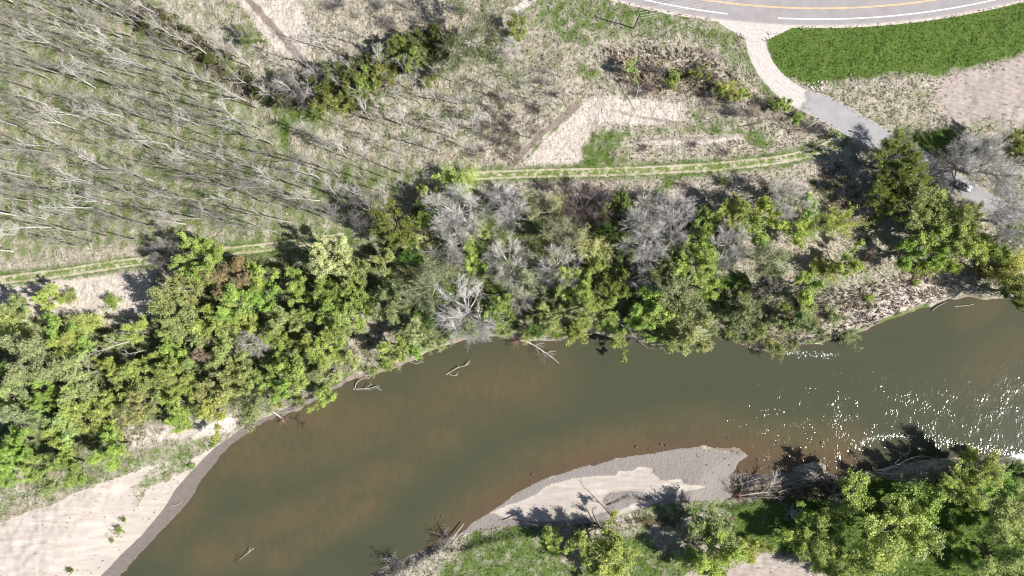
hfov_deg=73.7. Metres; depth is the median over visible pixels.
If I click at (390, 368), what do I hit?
shrub
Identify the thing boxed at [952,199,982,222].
bare tree
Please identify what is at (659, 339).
leafy tree
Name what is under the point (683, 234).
bare tree
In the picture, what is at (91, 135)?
plantation tree
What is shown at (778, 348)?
shrub
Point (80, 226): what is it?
plantation tree
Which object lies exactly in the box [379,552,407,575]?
bare shrub
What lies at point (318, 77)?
bare tree
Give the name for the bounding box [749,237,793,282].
budding tree
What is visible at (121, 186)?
plantation tree
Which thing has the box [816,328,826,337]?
shrub
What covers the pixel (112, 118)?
plantation tree
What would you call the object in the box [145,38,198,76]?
plantation tree
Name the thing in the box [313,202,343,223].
plantation tree
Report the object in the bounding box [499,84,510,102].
bare sapling
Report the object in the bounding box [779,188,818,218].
leafy tree
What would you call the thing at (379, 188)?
plantation tree
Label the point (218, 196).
plantation tree
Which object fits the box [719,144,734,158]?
bare shrub
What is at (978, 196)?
asphalt lane
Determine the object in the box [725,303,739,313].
shrub
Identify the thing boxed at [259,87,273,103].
shrub
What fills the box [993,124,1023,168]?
leafy tree
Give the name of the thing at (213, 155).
plantation tree
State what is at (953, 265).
shrub
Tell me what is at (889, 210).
leafy tree
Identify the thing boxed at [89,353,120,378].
leafy tree
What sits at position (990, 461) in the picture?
leafy tree
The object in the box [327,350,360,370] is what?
leafy tree
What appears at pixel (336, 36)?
hedge bare tree
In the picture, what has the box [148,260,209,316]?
leafy tree
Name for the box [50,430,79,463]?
leafy tree
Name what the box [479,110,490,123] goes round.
bare sapling
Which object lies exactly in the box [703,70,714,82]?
shrub
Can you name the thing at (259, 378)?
leafy tree
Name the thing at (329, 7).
bare shrub
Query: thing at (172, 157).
plantation tree
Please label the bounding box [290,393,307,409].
shrub
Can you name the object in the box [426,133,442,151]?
bare sapling
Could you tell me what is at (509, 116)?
bare shrub
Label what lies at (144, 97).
plantation tree
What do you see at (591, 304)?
leafy tree
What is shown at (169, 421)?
leafy tree
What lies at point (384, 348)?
leafy tree
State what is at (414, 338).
leafy tree
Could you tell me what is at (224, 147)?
plantation tree
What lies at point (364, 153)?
bare sapling
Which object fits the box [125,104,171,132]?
plantation tree
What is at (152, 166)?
plantation tree
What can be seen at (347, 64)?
hedge bare tree
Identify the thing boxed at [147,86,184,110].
plantation tree
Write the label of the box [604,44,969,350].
reeds
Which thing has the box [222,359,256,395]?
leafy tree
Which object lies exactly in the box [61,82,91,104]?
plantation tree
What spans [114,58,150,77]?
plantation tree
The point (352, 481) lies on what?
river
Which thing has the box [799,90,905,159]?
asphalt lane
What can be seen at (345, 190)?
plantation tree
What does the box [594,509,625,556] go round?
leafy tree
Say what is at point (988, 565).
leafy tree
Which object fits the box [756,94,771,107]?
bare shrub
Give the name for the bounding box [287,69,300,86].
hedge bare tree
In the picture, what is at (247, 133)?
plantation tree
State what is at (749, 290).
shrub
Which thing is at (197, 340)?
leafy tree
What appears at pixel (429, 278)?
budding tree
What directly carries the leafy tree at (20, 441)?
on the ground at (54, 544)
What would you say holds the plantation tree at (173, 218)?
on the ground at (54, 544)
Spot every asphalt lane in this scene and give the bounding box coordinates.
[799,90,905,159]
[930,161,1023,225]
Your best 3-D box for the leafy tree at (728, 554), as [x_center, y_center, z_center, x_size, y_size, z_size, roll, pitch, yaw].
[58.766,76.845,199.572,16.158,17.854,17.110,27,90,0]
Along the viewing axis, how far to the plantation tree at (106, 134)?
199.74 m
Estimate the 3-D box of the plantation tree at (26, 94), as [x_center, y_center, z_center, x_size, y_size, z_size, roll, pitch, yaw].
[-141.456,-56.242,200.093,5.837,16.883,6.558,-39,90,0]
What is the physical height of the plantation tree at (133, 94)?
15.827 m
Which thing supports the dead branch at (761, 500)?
on the ground at (54, 544)
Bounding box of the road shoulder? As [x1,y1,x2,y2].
[611,0,1023,27]
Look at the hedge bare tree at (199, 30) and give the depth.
199.67 m
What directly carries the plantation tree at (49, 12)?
on the ground at (54, 544)
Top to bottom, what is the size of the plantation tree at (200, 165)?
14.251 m
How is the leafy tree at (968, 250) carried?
on the ground at (54, 544)
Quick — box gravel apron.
[719,19,793,42]
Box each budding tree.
[236,20,269,51]
[251,386,273,416]
[398,260,456,313]
[433,0,515,79]
[494,254,548,297]
[521,187,576,222]
[538,215,586,246]
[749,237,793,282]
[889,124,920,158]
[984,209,1023,255]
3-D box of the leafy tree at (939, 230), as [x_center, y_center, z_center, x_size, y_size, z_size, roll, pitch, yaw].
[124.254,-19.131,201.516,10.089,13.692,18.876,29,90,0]
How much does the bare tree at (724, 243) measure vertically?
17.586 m
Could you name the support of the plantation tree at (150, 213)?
on the ground at (54, 544)
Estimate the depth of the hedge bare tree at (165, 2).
200.33 m
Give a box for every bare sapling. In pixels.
[290,116,311,134]
[301,126,317,138]
[312,132,329,147]
[313,128,327,141]
[324,112,347,132]
[325,130,346,148]
[333,141,351,157]
[349,83,367,101]
[349,125,365,136]
[354,138,369,158]
[356,96,374,119]
[366,133,381,144]
[377,93,387,110]
[386,84,403,100]
[389,107,408,125]
[389,141,406,154]
[396,104,412,125]
[403,133,426,148]
[413,85,421,101]
[420,78,436,102]
[425,109,440,123]
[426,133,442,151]
[433,120,443,132]
[444,125,456,138]
[445,115,458,130]
[447,91,466,106]
[460,137,476,150]
[463,87,477,103]
[467,111,484,132]
[470,104,483,120]
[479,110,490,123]
[482,74,494,88]
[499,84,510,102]
[540,72,551,90]
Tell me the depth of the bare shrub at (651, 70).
206.32 m
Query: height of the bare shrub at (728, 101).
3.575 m
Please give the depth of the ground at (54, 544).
208.02 m
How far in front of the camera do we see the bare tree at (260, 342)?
201.72 m
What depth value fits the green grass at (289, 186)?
207.90 m
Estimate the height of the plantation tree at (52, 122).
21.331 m
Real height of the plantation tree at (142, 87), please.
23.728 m
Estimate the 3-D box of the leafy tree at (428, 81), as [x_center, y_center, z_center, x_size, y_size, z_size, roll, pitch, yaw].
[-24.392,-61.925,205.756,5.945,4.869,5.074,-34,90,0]
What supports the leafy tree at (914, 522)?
on the ground at (54, 544)
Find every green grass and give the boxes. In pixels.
[0,0,419,267]
[0,0,1023,575]
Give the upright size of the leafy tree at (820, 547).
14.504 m
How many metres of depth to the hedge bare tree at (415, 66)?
199.40 m
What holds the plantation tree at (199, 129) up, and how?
on the ground at (54, 544)
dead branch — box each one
[732,476,771,489]
[740,116,771,128]
[741,473,777,501]
[743,490,785,508]
[778,481,812,495]
[782,472,829,485]
[807,463,831,477]
[872,466,901,475]
[886,474,917,485]
[896,455,936,467]
[999,450,1022,461]
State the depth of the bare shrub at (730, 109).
205.81 m
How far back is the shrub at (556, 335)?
206.86 m
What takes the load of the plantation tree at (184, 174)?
on the ground at (54, 544)
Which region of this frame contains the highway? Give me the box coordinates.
[620,0,1018,25]
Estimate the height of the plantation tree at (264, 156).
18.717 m
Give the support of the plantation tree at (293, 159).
on the ground at (54, 544)
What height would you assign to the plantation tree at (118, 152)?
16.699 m
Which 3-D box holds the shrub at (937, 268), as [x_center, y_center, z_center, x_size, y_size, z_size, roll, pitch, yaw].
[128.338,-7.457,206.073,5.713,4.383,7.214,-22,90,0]
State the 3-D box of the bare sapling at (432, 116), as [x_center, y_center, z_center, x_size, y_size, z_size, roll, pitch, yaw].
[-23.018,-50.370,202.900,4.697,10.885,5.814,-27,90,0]
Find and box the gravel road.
[746,39,940,172]
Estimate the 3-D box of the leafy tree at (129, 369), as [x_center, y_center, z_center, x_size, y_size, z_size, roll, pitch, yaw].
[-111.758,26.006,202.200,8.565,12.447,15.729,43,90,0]
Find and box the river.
[120,297,1023,575]
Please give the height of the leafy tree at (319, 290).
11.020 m
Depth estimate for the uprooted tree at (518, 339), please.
208.71 m
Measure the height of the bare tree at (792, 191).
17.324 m
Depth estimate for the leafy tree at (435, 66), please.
204.65 m
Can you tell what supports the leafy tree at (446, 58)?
on the ground at (54, 544)
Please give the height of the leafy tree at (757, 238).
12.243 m
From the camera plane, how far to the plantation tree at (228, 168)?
196.42 m
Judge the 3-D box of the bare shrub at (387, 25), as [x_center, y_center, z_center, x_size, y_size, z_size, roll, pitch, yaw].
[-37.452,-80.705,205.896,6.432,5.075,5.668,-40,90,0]
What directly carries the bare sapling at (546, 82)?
on the ground at (54, 544)
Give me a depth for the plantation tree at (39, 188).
195.46 m
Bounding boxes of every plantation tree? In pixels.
[0,0,50,28]
[0,11,32,36]
[0,18,42,44]
[0,37,30,53]
[0,41,46,66]
[0,48,31,68]
[0,50,62,75]
[0,54,49,80]
[0,69,35,90]
[0,86,44,109]
[0,95,31,108]
[0,95,46,129]
[0,110,28,133]
[0,129,32,146]
[0,138,61,162]
[0,157,30,176]
[0,178,47,196]
[0,187,31,203]
[0,219,51,238]
[1,168,34,187]
[3,175,60,201]
[3,179,37,192]
[4,2,29,27]
[4,78,47,106]
[6,132,47,148]
[6,139,44,161]
[7,204,46,220]
[11,10,60,34]
[13,21,63,50]
[16,101,59,121]
[19,49,79,77]
[19,203,64,222]
[22,3,59,26]
[22,106,77,129]
[22,210,78,242]
[23,115,65,134]
[24,148,64,171]
[26,0,76,25]
[30,23,72,48]
[33,126,73,150]
[33,231,64,245]
[34,149,76,165]
[34,156,79,186]
[35,195,92,217]
[35,235,77,253]
[36,106,79,121]
[36,195,74,215]
[37,182,76,199]
[38,82,78,102]
[39,30,79,57]
[43,162,92,194]
[44,0,73,10]
[45,140,96,158]
[49,18,91,41]
[50,58,92,76]
[52,0,88,18]
[53,58,95,88]
[54,172,91,185]
[55,25,93,55]
[58,117,89,135]
[60,189,109,207]
[60,232,94,254]
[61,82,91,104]
[61,92,104,114]
[62,214,90,232]
[64,38,107,63]
[67,51,108,76]
[67,99,108,123]
[68,6,106,37]
[69,177,102,191]
[71,220,108,245]
[72,0,109,28]
[72,147,108,169]
[74,7,122,38]
[75,4,134,37]
[76,183,103,200]
[77,104,123,121]
[78,23,125,55]
[79,31,121,62]
[79,128,123,155]
[80,0,123,17]
[80,66,122,87]
[82,92,120,114]
[83,165,122,179]
[83,187,125,213]
[85,205,118,223]
[86,181,119,193]
[89,125,120,144]
[92,102,144,137]
[93,203,137,232]
[94,166,139,196]
[97,144,137,163]
[99,181,150,203]
[100,43,138,66]
[100,220,136,249]
[101,59,137,78]
[102,2,141,28]
[104,51,157,72]
[104,178,136,198]
[105,70,138,96]
[105,119,154,149]
[105,159,151,183]
[106,0,152,22]
[106,35,152,58]
[106,87,141,117]
[106,129,137,142]
[109,97,150,116]
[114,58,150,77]
[114,85,151,102]
[116,121,151,138]
[116,209,156,239]
[117,74,171,97]
[119,166,152,182]
[123,132,168,148]
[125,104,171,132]
[131,153,169,176]
[134,51,183,80]
[136,86,167,112]
[137,39,169,63]
[137,207,167,225]
[140,185,170,201]
[144,9,166,31]
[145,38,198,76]
[145,110,186,146]
[145,173,182,203]
[146,30,185,54]
[146,194,181,212]
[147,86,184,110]
[148,207,185,228]
[151,96,186,124]
[151,149,182,171]
[151,207,199,230]
[155,69,183,88]
[160,185,200,210]
[162,153,187,166]
[163,140,198,164]
[163,142,194,161]
[163,164,216,183]
[164,69,197,100]
[168,104,197,125]
[174,160,200,177]
[177,104,199,122]
[178,103,214,122]
[183,120,213,140]
[184,62,216,84]
[185,91,213,112]
[186,141,212,158]
[188,193,214,215]
[190,69,228,93]
[190,155,213,174]
[190,175,230,192]
[193,203,216,224]
[196,144,229,166]
[198,118,226,132]
[199,205,231,227]
[203,98,227,120]
[203,133,228,153]
[203,216,249,233]
[206,186,230,202]
[208,174,243,194]
[210,143,243,160]
[211,154,243,179]
[214,99,244,131]
[215,82,245,109]
[218,199,244,219]
[219,117,242,135]
[222,152,261,170]
[229,87,257,108]
[229,198,258,223]
[232,221,258,237]
[233,179,259,201]
[234,106,264,134]
[235,121,272,148]
[235,125,258,141]
[235,169,265,193]
[240,216,277,235]
[242,179,275,193]
[248,143,274,160]
[251,206,291,230]
[252,193,278,210]
[253,163,278,185]
[255,163,287,189]
[263,181,290,197]
[270,162,305,183]
[271,187,303,213]
[283,148,305,179]
[284,167,306,191]
[285,185,319,211]
[292,159,319,184]
[297,141,325,168]
[298,193,325,225]
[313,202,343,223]
[317,160,341,180]
[320,173,342,198]
[321,197,345,223]
[332,181,351,199]
[345,184,368,202]
[349,161,365,182]
[351,178,364,195]
[367,159,383,177]
[372,182,388,194]
[390,153,407,173]
[391,172,408,192]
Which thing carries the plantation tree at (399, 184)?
on the ground at (54, 544)
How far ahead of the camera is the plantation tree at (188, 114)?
200.09 m
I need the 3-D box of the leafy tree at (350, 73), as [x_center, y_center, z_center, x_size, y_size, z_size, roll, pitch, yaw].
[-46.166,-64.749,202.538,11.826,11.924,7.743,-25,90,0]
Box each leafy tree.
[0,292,31,320]
[0,329,59,386]
[0,379,30,408]
[0,386,45,430]
[0,424,39,462]
[0,435,19,477]
[0,470,20,487]
[15,452,56,486]
[24,362,52,388]
[24,384,59,411]
[29,282,65,310]
[32,408,81,444]
[41,420,73,449]
[42,310,78,348]
[45,327,80,358]
[46,352,103,405]
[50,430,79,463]
[52,454,86,488]
[54,382,96,432]
[62,402,97,433]
[72,335,97,355]
[84,424,129,472]
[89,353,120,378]
[89,406,124,440]
[90,389,116,413]
[102,332,126,350]
[108,368,127,390]
[117,355,158,400]
[119,387,160,427]
[120,314,150,344]
[137,14,151,31]
[137,375,170,403]
[144,282,199,337]
[147,351,183,378]
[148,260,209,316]
[151,315,187,344]
[153,359,198,402]
[154,342,191,374]
[160,387,195,430]
[161,31,176,46]
[162,411,191,433]
[167,231,228,284]
[169,318,212,347]
[171,355,196,384]
[174,25,193,37]
[187,303,220,336]
[189,39,204,53]
[190,377,232,406]
[191,337,213,367]
[195,395,228,443]
[199,254,251,307]
[202,52,214,72]
[204,326,249,370]
[208,356,246,403]
[210,283,254,327]
[215,306,261,335]
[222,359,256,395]
[231,71,247,83]
[242,278,284,312]
[246,259,280,296]
[247,75,260,98]
[248,367,272,396]
[257,303,305,337]
[260,328,289,350]
[263,362,292,403]
[267,391,283,408]
[269,351,289,374]
[272,357,310,396]
[274,89,293,108]
[276,344,312,377]
[280,331,319,358]
[285,266,306,293]
[287,280,312,307]
[287,308,310,326]
[291,95,304,110]
[296,299,342,327]
[305,320,346,370]
[306,75,340,103]
[306,386,337,412]
[308,79,356,116]
[308,233,353,281]
[313,275,338,304]
[313,355,342,385]
[320,60,343,81]
[323,278,352,307]
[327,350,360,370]
[332,286,377,338]
[333,51,371,80]
[336,258,370,291]
[338,75,367,104]
[344,274,370,302]
[352,63,385,111]
[354,88,371,114]
[358,55,381,78]
[364,198,419,251]
[370,55,398,90]
[370,247,395,276]
[371,278,412,325]
[373,43,390,58]
[376,333,410,362]
[384,36,405,59]
[384,55,404,68]
[389,37,422,76]
[392,30,417,54]
[398,241,424,264]
[401,234,432,249]
[403,315,445,352]
[406,27,430,46]
[412,38,444,70]
[412,293,439,327]
[413,31,440,60]
[415,184,437,208]
[415,200,444,228]
[421,72,437,91]
[423,22,448,43]
[430,59,444,75]
[430,158,481,201]
[432,34,452,57]
[441,48,454,65]
[463,237,492,275]
[467,214,489,238]
[481,292,516,332]
[505,11,527,43]
[526,315,545,338]
[536,299,580,332]
[541,526,560,551]
[543,524,594,569]
[555,266,592,306]
[572,222,616,262]
[575,293,619,332]
[584,550,608,575]
[586,252,609,273]
[591,532,641,575]
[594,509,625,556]
[595,265,631,298]
[598,188,637,226]
[598,220,625,241]
[610,328,629,362]
[616,246,636,264]
[623,311,658,342]
[625,56,638,83]
[629,284,662,321]
[638,289,685,333]
[647,258,678,286]
[655,272,711,332]
[656,328,682,353]
[663,245,687,264]
[671,543,709,575]
[674,242,719,288]
[676,307,714,353]
[676,333,691,356]
[685,218,715,248]
[686,499,740,547]
[687,61,709,78]
[689,205,719,230]
[690,519,750,575]
[702,276,720,299]
[707,554,729,575]
[709,82,724,98]
[716,191,752,230]
[726,193,786,231]
[729,87,751,101]
[735,215,769,247]
[735,536,777,565]
[738,294,762,322]
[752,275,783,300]
[767,98,782,113]
[773,309,815,332]
[774,523,814,556]
[776,96,793,111]
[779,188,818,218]
[780,213,811,248]
[790,509,834,567]
[791,269,826,305]
[794,501,818,527]
[808,549,855,575]
[814,503,847,531]
[816,529,846,559]
[824,532,896,575]
[832,239,865,278]
[834,465,882,540]
[860,493,946,574]
[863,173,906,207]
[872,126,923,186]
[874,201,906,222]
[886,476,946,534]
[890,181,941,233]
[892,162,938,214]
[893,238,927,272]
[904,523,946,563]
[908,195,954,250]
[921,226,954,269]
[926,188,968,224]
[929,463,988,510]
[937,200,987,244]
[937,527,970,557]
[938,444,1010,498]
[944,219,984,259]
[949,545,980,573]
[962,471,1023,525]
[970,230,1002,265]
[974,522,1023,575]
[978,469,1016,503]
[978,551,1023,575]
[981,244,1013,264]
[984,273,1023,311]
[988,506,1023,547]
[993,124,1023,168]
[1002,461,1023,491]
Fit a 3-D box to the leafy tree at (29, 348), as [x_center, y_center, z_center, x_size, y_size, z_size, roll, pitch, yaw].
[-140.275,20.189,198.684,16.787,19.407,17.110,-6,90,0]
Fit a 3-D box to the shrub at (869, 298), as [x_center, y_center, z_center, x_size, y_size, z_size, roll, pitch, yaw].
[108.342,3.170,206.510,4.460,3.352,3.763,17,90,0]
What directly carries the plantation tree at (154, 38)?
on the ground at (54, 544)
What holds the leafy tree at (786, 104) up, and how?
on the ground at (54, 544)
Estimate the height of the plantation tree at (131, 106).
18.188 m
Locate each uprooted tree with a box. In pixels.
[511,336,558,363]
[728,487,781,505]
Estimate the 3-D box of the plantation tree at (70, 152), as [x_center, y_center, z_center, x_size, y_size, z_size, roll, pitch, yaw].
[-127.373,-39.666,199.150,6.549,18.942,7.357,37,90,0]
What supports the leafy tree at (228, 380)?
on the ground at (54, 544)
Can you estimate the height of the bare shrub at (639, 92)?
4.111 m
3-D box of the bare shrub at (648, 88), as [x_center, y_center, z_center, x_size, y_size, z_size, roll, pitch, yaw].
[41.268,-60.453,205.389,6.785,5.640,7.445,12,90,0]
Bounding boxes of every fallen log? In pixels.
[263,407,289,424]
[872,451,927,472]
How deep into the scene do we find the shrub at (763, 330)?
205.67 m
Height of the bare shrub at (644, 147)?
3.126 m
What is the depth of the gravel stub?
208.01 m
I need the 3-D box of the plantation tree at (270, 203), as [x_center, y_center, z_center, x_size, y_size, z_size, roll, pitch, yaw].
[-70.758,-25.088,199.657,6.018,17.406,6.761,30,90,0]
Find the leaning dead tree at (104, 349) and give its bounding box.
[79,339,128,362]
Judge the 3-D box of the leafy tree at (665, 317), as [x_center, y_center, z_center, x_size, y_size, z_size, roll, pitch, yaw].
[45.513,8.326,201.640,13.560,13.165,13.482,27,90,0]
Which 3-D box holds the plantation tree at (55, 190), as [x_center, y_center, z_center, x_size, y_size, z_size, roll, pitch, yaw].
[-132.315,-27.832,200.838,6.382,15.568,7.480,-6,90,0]
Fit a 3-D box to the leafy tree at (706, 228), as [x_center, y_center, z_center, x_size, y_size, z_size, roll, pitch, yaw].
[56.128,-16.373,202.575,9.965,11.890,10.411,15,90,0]
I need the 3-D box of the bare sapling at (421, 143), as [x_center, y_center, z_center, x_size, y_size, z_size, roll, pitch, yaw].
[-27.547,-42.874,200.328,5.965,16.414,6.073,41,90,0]
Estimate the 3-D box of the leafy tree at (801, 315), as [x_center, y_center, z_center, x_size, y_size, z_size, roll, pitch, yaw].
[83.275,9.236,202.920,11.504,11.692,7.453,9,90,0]
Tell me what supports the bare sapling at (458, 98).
on the ground at (54, 544)
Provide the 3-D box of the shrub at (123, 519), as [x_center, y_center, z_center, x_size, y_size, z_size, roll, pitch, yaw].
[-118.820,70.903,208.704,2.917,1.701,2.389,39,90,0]
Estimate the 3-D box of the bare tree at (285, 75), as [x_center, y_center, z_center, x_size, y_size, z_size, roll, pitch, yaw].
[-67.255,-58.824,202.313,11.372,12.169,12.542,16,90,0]
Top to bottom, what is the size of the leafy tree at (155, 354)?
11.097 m
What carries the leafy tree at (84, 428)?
on the ground at (54, 544)
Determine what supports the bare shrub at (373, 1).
on the ground at (54, 544)
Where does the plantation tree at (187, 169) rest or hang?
on the ground at (54, 544)
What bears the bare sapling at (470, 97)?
on the ground at (54, 544)
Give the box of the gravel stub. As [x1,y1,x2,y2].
[513,0,535,12]
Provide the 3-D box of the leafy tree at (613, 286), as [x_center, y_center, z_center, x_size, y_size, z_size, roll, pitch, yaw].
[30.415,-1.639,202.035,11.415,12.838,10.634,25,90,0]
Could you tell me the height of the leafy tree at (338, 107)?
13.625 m
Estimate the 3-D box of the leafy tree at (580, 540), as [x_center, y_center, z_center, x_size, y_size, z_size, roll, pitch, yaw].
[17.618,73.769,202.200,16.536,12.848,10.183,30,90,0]
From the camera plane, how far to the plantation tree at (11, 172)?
197.76 m
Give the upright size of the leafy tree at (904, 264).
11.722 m
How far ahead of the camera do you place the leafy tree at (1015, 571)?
199.01 m
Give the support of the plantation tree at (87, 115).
on the ground at (54, 544)
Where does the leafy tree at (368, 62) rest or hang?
on the ground at (54, 544)
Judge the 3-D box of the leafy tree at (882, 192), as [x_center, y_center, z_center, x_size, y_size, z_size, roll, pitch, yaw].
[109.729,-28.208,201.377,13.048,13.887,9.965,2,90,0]
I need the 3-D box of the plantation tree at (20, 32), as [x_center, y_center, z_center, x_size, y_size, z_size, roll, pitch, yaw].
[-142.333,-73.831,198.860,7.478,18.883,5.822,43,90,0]
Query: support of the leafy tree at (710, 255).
on the ground at (54, 544)
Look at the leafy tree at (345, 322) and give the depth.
199.28 m
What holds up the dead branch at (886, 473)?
on the ground at (54, 544)
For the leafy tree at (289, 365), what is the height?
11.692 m
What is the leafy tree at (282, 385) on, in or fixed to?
on the ground at (54, 544)
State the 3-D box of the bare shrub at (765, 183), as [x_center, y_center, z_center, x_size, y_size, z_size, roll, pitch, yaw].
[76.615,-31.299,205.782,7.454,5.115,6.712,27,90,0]
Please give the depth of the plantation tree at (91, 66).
196.15 m
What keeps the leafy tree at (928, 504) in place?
on the ground at (54, 544)
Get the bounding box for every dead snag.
[353,385,377,390]
[767,469,784,491]
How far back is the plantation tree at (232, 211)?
198.38 m
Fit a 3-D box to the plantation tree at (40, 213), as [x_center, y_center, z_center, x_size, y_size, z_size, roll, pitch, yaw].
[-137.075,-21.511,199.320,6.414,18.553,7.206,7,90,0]
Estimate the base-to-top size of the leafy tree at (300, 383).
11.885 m
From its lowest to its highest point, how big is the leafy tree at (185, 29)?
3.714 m
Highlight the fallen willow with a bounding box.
[621,324,652,348]
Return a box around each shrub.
[0,299,33,343]
[0,309,47,338]
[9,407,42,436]
[31,472,60,502]
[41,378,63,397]
[58,286,78,304]
[60,312,104,343]
[65,567,73,574]
[101,291,124,311]
[110,526,125,536]
[118,515,126,523]
[150,28,164,41]
[156,11,168,22]
[187,464,195,473]
[213,48,232,66]
[222,61,235,75]
[233,400,262,433]
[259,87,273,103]
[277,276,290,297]
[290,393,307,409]
[309,103,323,120]
[322,1,335,16]
[329,0,346,10]
[359,363,369,373]
[365,0,388,15]
[367,366,379,377]
[370,1,389,10]
[375,359,390,371]
[376,10,393,28]
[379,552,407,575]
[380,13,399,31]
[380,358,400,371]
[382,15,397,31]
[398,0,416,15]
[404,342,424,360]
[408,14,422,25]
[424,341,435,354]
[427,10,446,28]
[433,524,456,549]
[440,327,458,342]
[456,328,465,338]
[462,0,475,19]
[462,319,476,339]
[464,145,481,157]
[479,121,489,133]
[482,187,495,204]
[483,9,499,24]
[489,132,503,149]
[490,326,498,336]
[500,322,512,339]
[502,106,515,124]
[517,9,531,27]
[517,327,533,344]
[529,101,542,113]
[541,326,554,340]
[545,544,563,562]
[552,329,564,341]
[553,320,591,346]
[576,196,588,205]
[586,318,598,330]
[597,321,617,333]
[612,61,624,77]
[631,187,645,201]
[632,84,647,99]
[635,328,644,337]
[639,78,658,98]
[641,143,650,154]
[645,66,658,73]
[647,329,668,340]
[658,63,671,77]
[661,68,684,89]
[679,180,690,191]
[687,136,699,150]
[695,181,718,206]
[700,88,707,101]
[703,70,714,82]
[704,86,717,101]
[709,325,720,336]
[714,79,741,98]
[715,309,723,322]
[717,172,727,186]
[717,330,725,339]
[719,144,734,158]
[719,300,734,318]
[721,96,731,107]
[723,310,744,334]
[723,326,738,342]
[724,100,744,118]
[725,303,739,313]
[727,297,745,315]
[732,331,744,343]
[734,283,752,301]
[736,314,752,330]
[743,285,756,296]
[743,330,760,346]
[744,105,760,122]
[745,309,760,323]
[749,320,773,342]
[754,174,778,196]
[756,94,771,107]
[756,290,773,304]
[762,330,787,362]
[763,313,778,332]
[767,305,780,316]
[774,285,794,300]
[777,302,793,313]
[778,280,803,304]
[782,325,791,335]
[784,502,799,518]
[785,332,799,353]
[789,111,805,125]
[790,290,819,318]
[795,211,831,244]
[805,306,817,323]
[805,318,822,332]
[807,253,845,285]
[808,119,825,135]
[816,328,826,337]
[820,203,873,243]
[823,304,845,326]
[825,486,847,504]
[826,185,834,192]
[836,327,862,352]
[863,245,882,270]
[864,293,875,305]
[872,215,884,225]
[912,259,938,276]
[912,278,922,287]
[930,253,948,273]
[943,254,964,276]
[971,260,999,284]
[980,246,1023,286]
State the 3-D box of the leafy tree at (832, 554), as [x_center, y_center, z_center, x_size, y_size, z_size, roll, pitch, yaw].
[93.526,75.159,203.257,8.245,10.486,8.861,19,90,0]
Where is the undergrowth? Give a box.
[0,0,1021,575]
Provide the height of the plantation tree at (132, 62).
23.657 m
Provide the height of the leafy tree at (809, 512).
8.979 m
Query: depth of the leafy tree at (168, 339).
199.91 m
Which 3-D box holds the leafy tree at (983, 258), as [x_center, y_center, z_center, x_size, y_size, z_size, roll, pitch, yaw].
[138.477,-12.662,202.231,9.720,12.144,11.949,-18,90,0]
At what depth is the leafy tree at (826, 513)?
200.35 m
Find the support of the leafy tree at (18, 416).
on the ground at (54, 544)
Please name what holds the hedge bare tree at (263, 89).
on the ground at (54, 544)
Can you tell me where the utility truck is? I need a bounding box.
[954,180,971,192]
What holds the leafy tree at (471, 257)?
on the ground at (54, 544)
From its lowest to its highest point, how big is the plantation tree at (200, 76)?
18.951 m
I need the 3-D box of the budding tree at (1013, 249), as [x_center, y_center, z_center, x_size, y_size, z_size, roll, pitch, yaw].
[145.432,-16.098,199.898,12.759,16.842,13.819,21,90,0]
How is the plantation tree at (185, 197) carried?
on the ground at (54, 544)
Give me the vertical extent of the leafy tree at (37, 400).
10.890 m
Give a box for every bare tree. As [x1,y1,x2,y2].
[109,1,141,20]
[126,0,155,13]
[136,14,168,34]
[148,230,182,269]
[156,0,181,18]
[161,23,188,44]
[173,31,206,53]
[178,6,199,32]
[189,20,212,39]
[203,29,225,52]
[211,46,235,69]
[212,33,237,57]
[225,37,250,66]
[226,69,247,91]
[235,329,270,357]
[250,69,266,85]
[252,81,274,100]
[262,68,304,108]
[268,46,286,66]
[271,76,295,94]
[286,78,322,109]
[287,42,301,62]
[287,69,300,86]
[299,27,326,49]
[301,60,318,77]
[301,77,321,98]
[303,65,315,80]
[304,59,337,86]
[324,26,343,46]
[336,22,359,44]
[339,56,360,77]
[348,185,388,232]
[349,41,367,67]
[361,16,378,42]
[369,41,389,64]
[389,53,410,71]
[399,72,419,90]
[406,55,420,76]
[418,180,484,243]
[422,198,477,268]
[428,63,439,76]
[432,270,503,351]
[436,32,447,51]
[442,57,458,81]
[478,179,530,234]
[480,235,537,288]
[492,35,522,62]
[502,283,534,315]
[534,242,586,289]
[561,175,614,230]
[618,191,672,242]
[618,222,669,273]
[623,265,659,296]
[640,189,690,235]
[648,188,699,246]
[706,219,750,270]
[767,170,812,220]
[916,148,966,191]
[944,130,1009,183]
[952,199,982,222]
[959,114,1023,202]
[980,183,1023,247]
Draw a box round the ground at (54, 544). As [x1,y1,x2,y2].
[0,0,1023,575]
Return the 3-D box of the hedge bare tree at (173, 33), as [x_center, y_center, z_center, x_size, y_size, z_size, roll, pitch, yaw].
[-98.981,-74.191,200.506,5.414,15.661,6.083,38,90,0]
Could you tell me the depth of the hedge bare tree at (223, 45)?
198.83 m
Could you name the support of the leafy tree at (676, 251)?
on the ground at (54, 544)
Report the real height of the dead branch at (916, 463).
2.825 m
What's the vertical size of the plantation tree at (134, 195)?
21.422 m
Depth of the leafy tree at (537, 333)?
201.51 m
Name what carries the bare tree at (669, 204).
on the ground at (54, 544)
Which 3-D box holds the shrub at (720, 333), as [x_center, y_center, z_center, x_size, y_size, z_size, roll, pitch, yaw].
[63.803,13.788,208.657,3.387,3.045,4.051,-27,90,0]
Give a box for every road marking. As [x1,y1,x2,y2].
[646,0,727,13]
[704,0,934,8]
[710,0,928,7]
[778,0,993,19]
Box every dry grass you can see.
[0,0,958,444]
[0,0,1023,575]
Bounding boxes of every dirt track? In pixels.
[0,232,343,285]
[459,131,845,180]
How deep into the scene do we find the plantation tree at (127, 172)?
194.47 m
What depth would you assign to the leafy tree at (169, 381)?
197.44 m

